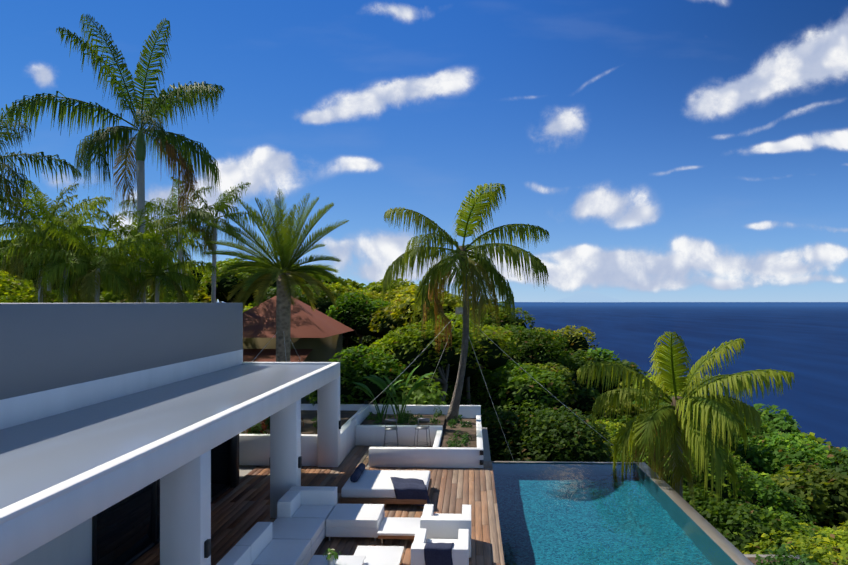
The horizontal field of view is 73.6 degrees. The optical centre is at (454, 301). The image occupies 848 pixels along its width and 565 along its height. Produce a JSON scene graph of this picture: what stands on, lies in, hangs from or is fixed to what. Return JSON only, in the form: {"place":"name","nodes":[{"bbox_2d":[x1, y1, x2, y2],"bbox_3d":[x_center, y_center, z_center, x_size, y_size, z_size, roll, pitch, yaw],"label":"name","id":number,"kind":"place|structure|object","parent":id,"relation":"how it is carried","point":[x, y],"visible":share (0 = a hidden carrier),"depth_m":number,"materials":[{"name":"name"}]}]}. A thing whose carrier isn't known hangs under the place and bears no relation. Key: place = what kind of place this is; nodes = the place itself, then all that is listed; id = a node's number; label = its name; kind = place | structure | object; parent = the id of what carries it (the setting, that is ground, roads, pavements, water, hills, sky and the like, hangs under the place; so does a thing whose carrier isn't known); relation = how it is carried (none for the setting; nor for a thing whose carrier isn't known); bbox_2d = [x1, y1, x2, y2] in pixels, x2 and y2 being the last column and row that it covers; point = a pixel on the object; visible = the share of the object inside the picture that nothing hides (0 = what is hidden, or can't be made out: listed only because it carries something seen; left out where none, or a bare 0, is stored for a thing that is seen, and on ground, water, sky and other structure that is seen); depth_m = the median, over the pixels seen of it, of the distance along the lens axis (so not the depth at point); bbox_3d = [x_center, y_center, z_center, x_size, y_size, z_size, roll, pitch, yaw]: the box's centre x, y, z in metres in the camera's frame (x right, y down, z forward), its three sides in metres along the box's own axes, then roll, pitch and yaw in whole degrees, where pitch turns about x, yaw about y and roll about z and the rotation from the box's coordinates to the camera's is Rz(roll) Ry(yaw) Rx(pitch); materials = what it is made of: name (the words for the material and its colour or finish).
{"place":"outdoors","nodes":[
{"label":"outdoors","id":0,"kind":"place"},
{"bbox_2d":[239,336,587,466],"bbox_3d":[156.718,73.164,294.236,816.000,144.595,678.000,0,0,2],"label":"hillside ground","id":1,"kind":"structure","parent":0,"point":[303,400],"depth_m":25.64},
{"bbox_2d":[0,99,81,235],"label":"palm tree","id":2,"kind":"object","parent":1,"relation":"on","point":[17,192],"visible":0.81,"depth_m":21.93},
{"bbox_2d":[0,180,107,302],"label":"palm tree","id":3,"kind":"object","parent":1,"relation":"on","point":[61,220],"visible":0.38,"depth_m":20.53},
{"bbox_2d":[0,173,115,290],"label":"palm tree","id":4,"kind":"object","parent":1,"relation":"on","point":[61,194],"visible":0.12,"depth_m":23.06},
{"bbox_2d":[0,198,135,302],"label":"palm tree","id":5,"kind":"object","parent":1,"relation":"on","point":[45,242],"visible":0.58,"depth_m":19.62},
{"bbox_2d":[21,211,160,302],"bbox_3d":[-12.238,1.479,19.551,3.733,9.134,4.140,0,0,27],"label":"palm tree","id":6,"kind":"object","parent":1,"relation":"on","point":[57,270],"visible":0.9,"depth_m":19.23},
{"bbox_2d":[6,14,224,302],"bbox_3d":[-11.711,-2.296,22.145,6.672,16.297,7.572,0,0,19],"label":"palm tree","id":7,"kind":"object","parent":1,"relation":"on","point":[169,145],"visible":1,"depth_m":21.59,"materials":[{"name":"green"}]},
{"bbox_2d":[79,199,191,294],"bbox_3d":[-12.861,0.839,22.787,3.653,9.839,3.542,0,0,2],"label":"palm tree","id":8,"kind":"object","parent":1,"relation":"on","point":[159,222],"visible":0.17,"depth_m":22.54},
{"bbox_2d":[105,222,217,302],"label":"areca palm","id":9,"kind":"object","parent":1,"relation":"on","point":[158,285],"visible":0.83,"depth_m":20.87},
{"bbox_2d":[123,194,210,280],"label":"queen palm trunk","id":10,"kind":"object","parent":1,"relation":"on","point":[185,258],"visible":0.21,"depth_m":32.22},
{"bbox_2d":[119,179,238,289],"bbox_3d":[-14.471,-0.683,30.692,4.857,11.542,5.024,0,0,2],"label":"palm tree","id":11,"kind":"object","parent":1,"relation":"on","point":[195,228],"visible":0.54,"depth_m":30.29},
{"bbox_2d":[165,176,264,302],"bbox_3d":[-13.431,-0.721,31.213,5.386,11.934,4.607,0,0,2],"label":"palm tree","id":12,"kind":"object","parent":1,"relation":"on","point":[228,198],"visible":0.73,"depth_m":31.04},
{"bbox_2d":[202,189,348,361],"bbox_3d":[-6.389,1.249,20.439,5.076,10.511,4.980,0,0,-38],"label":"date palm","id":13,"kind":"object","parent":1,"relation":"on","point":[285,249],"visible":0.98,"depth_m":20.21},
{"bbox_2d":[243,296,353,370],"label":"neighbour house","id":14,"kind":"structure","parent":1,"relation":"on","point":[316,335],"depth_m":28.61,"materials":[{"name":"brown"}]},
{"bbox_2d":[239,427,500,564],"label":"deck podium","id":15,"kind":"object","parent":1,"relation":"on","point":[244,470],"visible":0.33,"depth_m":15.30,"materials":[{"name":"concrete"}]},
{"bbox_2d":[0,303,355,564],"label":"villa","id":16,"kind":"object","parent":15,"relation":"on","point":[103,406],"visible":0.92,"depth_m":8.47,"materials":[{"name":"white paint"}]},
{"bbox_2d":[92,434,238,564],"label":"house sliding doors","id":17,"kind":"structure","parent":16,"relation":"in","point":[125,531],"depth_m":9.89,"materials":[{"name":"black glass"}]},
{"bbox_2d":[204,420,482,557],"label":"house wall lights","id":18,"kind":"object","parent":16,"relation":"attached to","point":[207,548],"visible":0.6,"depth_m":7.71},
{"bbox_2d":[130,446,504,564],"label":"deck boards","id":19,"kind":"object","parent":15,"relation":"on","point":[240,510],"visible":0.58,"depth_m":12.25,"materials":[{"name":"brown wood"}]},
{"bbox_2d":[216,486,384,564],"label":"sectional sofa","id":20,"kind":"object","parent":19,"relation":"on","point":[302,525],"visible":0.98,"depth_m":10.46,"materials":[{"name":"white fabric"}]},
{"bbox_2d":[308,555,365,564],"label":"coffee table","id":21,"kind":"object","parent":19,"relation":"on","point":[340,560],"visible":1,"depth_m":8.95,"materials":[{"name":"white"}]},
{"bbox_2d":[323,548,340,564],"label":"potted plant","id":22,"kind":"object","parent":21,"relation":"on","point":[330,557],"visible":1,"depth_m":8.76,"materials":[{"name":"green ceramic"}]},
{"bbox_2d":[353,546,403,564],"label":"coffee table","id":23,"kind":"object","parent":19,"relation":"on","point":[383,555],"visible":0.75,"depth_m":9.38,"materials":[{"name":"white"}]},
{"bbox_2d":[339,478,431,507],"bbox_3d":[-1.517,4.356,12.898,1.900,0.210,1.450,0,0,2],"label":"daybed base","id":24,"kind":"object","parent":19,"relation":"on","point":[346,500],"visible":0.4,"depth_m":12.18,"materials":[{"name":"brown wood"}]},
{"bbox_2d":[341,470,429,497],"bbox_3d":[-1.517,4.145,12.898,1.840,0.208,1.390,0,0,2],"label":"daybed mattress","id":25,"kind":"object","parent":24,"relation":"on","point":[373,484],"visible":0.56,"depth_m":12.58,"materials":[{"name":"white fabric"}]},
{"bbox_2d":[350,463,364,481],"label":"daybed bolsters","id":26,"kind":"object","parent":25,"relation":"on","point":[357,473],"visible":1,"depth_m":12.84,"materials":[{"name":"blue fabric"}]},
{"bbox_2d":[390,477,430,506],"bbox_3d":[-0.978,4.221,12.531,1.000,0.462,0.750,0,0,2],"label":"throw blanket","id":27,"kind":"object","parent":25,"relation":"on","point":[409,488],"visible":0.94,"depth_m":12.17,"materials":[{"name":"blue fabric"}]},
{"bbox_2d":[377,517,420,543],"bbox_3d":[-1.019,4.344,10.691,0.770,0.235,0.770,0,0,2],"label":"coffee table","id":28,"kind":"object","parent":19,"relation":"on","point":[398,527],"depth_m":10.53,"materials":[{"name":"white"}]},
{"bbox_2d":[411,528,468,564],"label":"armchair","id":29,"kind":"object","parent":19,"relation":"on","point":[460,551],"visible":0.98,"depth_m":8.68,"materials":[{"name":"white fabric"}]},
{"bbox_2d":[424,542,453,564],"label":"throw blanket","id":30,"kind":"object","parent":29,"relation":"on","point":[437,553],"visible":1,"depth_m":8.59,"materials":[{"name":"blue fabric"}]},
{"bbox_2d":[420,504,470,557],"bbox_3d":[-0.139,4.111,10.194,0.880,0.700,0.930,0,0,2],"label":"armchair","id":31,"kind":"object","parent":19,"relation":"on","point":[441,526],"visible":0.44,"depth_m":9.74,"materials":[{"name":"white fabric"}]},
{"bbox_2d":[246,404,482,467],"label":"planter walls","id":32,"kind":"structure","parent":15,"relation":"on","point":[439,454],"depth_m":17.48,"materials":[{"name":"concrete"}]},
{"bbox_2d":[243,374,472,446],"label":"planter shrubs","id":33,"kind":"object","parent":32,"relation":"on","point":[417,396],"visible":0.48,"depth_m":19.89,"materials":[{"name":"green plant"}]},
{"bbox_2d":[353,365,433,422],"bbox_3d":[-2.031,3.021,18.678,2.855,1.896,0.876,0,0,2],"label":"bird of paradise","id":34,"kind":"object","parent":32,"relation":"on","point":[380,382],"visible":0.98,"depth_m":18.45,"materials":[{"name":"green plant"}]},
{"bbox_2d":[381,183,549,421],"bbox_3d":[0.609,0.074,19.139,6.234,8.276,5.296,0,0,-30],"label":"coconut palm","id":35,"kind":"object","parent":32,"relation":"on","point":[438,271],"visible":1,"depth_m":18.53,"materials":[{"name":"green"}]},
{"bbox_2d":[382,446,492,467],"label":"deck boards","id":36,"kind":"object","parent":15,"relation":"on","point":[486,464],"visible":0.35,"depth_m":15.67,"materials":[{"name":"brown wood"}]},
{"bbox_2d":[383,419,398,446],"bbox_3d":[-1.855,3.967,16.535,0.461,0.991,0.462,0,0,-10],"label":"bar stool","id":37,"kind":"object","parent":36,"relation":"on","point":[391,428],"visible":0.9,"depth_m":16.63,"materials":[{"name":"grey metal"}]},
{"bbox_2d":[414,418,430,446],"bbox_3d":[-0.951,3.967,16.657,0.460,0.991,0.462,0,0,10],"label":"bar stool","id":38,"kind":"object","parent":36,"relation":"on","point":[423,420],"visible":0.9,"depth_m":16.77,"materials":[{"name":"grey metal"}]},
{"bbox_2d":[254,307,634,462],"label":"guy wires","id":39,"kind":"object","parent":1,"relation":"on","point":[458,310],"visible":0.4,"depth_m":19.07,"materials":[{"name":"beige"}]},
{"bbox_2d":[218,293,836,528],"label":"tree trunks","id":40,"kind":"object","parent":1,"relation":"on","point":[443,381],"visible":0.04,"depth_m":27.41,"materials":[{"name":"brown plant"}]},
{"bbox_2d":[0,239,847,564],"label":"trees","id":41,"kind":"object","parent":40,"relation":"attached to","point":[816,475],"visible":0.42,"depth_m":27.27,"materials":[{"name":"green plant"}]},
{"bbox_2d":[492,461,753,564],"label":"pool edge","id":42,"kind":"object","parent":1,"relation":"on","point":[728,548],"visible":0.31,"depth_m":11.89,"materials":[{"name":"grey stone"}]},
{"bbox_2d":[492,462,736,564],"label":"pool basin","id":43,"kind":"object","parent":42,"relation":"in","point":[624,463],"visible":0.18,"depth_m":15.68,"materials":[{"name":"tile"}]},
{"bbox_2d":[576,331,794,514],"bbox_3d":[6.184,6.128,15.356,5.240,10.839,4.640,0,0,30],"label":"palm tree","id":44,"kind":"object","parent":1,"relation":"on","point":[660,422],"visible":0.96,"depth_m":14.47,"materials":[{"name":"green"}]},
{"bbox_2d":[743,554,800,564],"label":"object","id":45,"kind":"object","parent":1,"relation":"on","point":[751,557],"visible":0.29,"depth_m":12.17,"materials":[{"name":"concrete"}]},
{"bbox_2d":[753,541,821,564],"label":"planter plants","id":46,"kind":"object","parent":45,"relation":"on","point":[781,552],"visible":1,"depth_m":11.61,"materials":[{"name":"green plant"}]},
{"bbox_2d":[0,0,847,301],"label":"sky","id":47,"kind":"structure","parent":0,"point":[664,150],"materials":[{"name":"blue"}]},
{"bbox_2d":[216,302,847,450],"bbox_3d":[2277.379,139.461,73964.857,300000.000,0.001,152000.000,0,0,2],"label":"sea water","id":48,"kind":"structure","parent":0,"point":[806,343],"depth_m":2196.14,"materials":[{"name":"blue liquid"}]},
{"bbox_2d":[554,291,622,301],"bbox_3d":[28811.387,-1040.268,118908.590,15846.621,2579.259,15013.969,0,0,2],"label":"distant island","id":49,"kind":"structure","parent":0,"point":[587,296],"depth_m":116006.41,"materials":[{"name":"blue"}]},
{"bbox_2d":[492,463,735,564],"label":"pool water","id":50,"kind":"structure","parent":0,"point":[575,514],"depth_m":11.64,"materials":[{"name":"teal liquid"}]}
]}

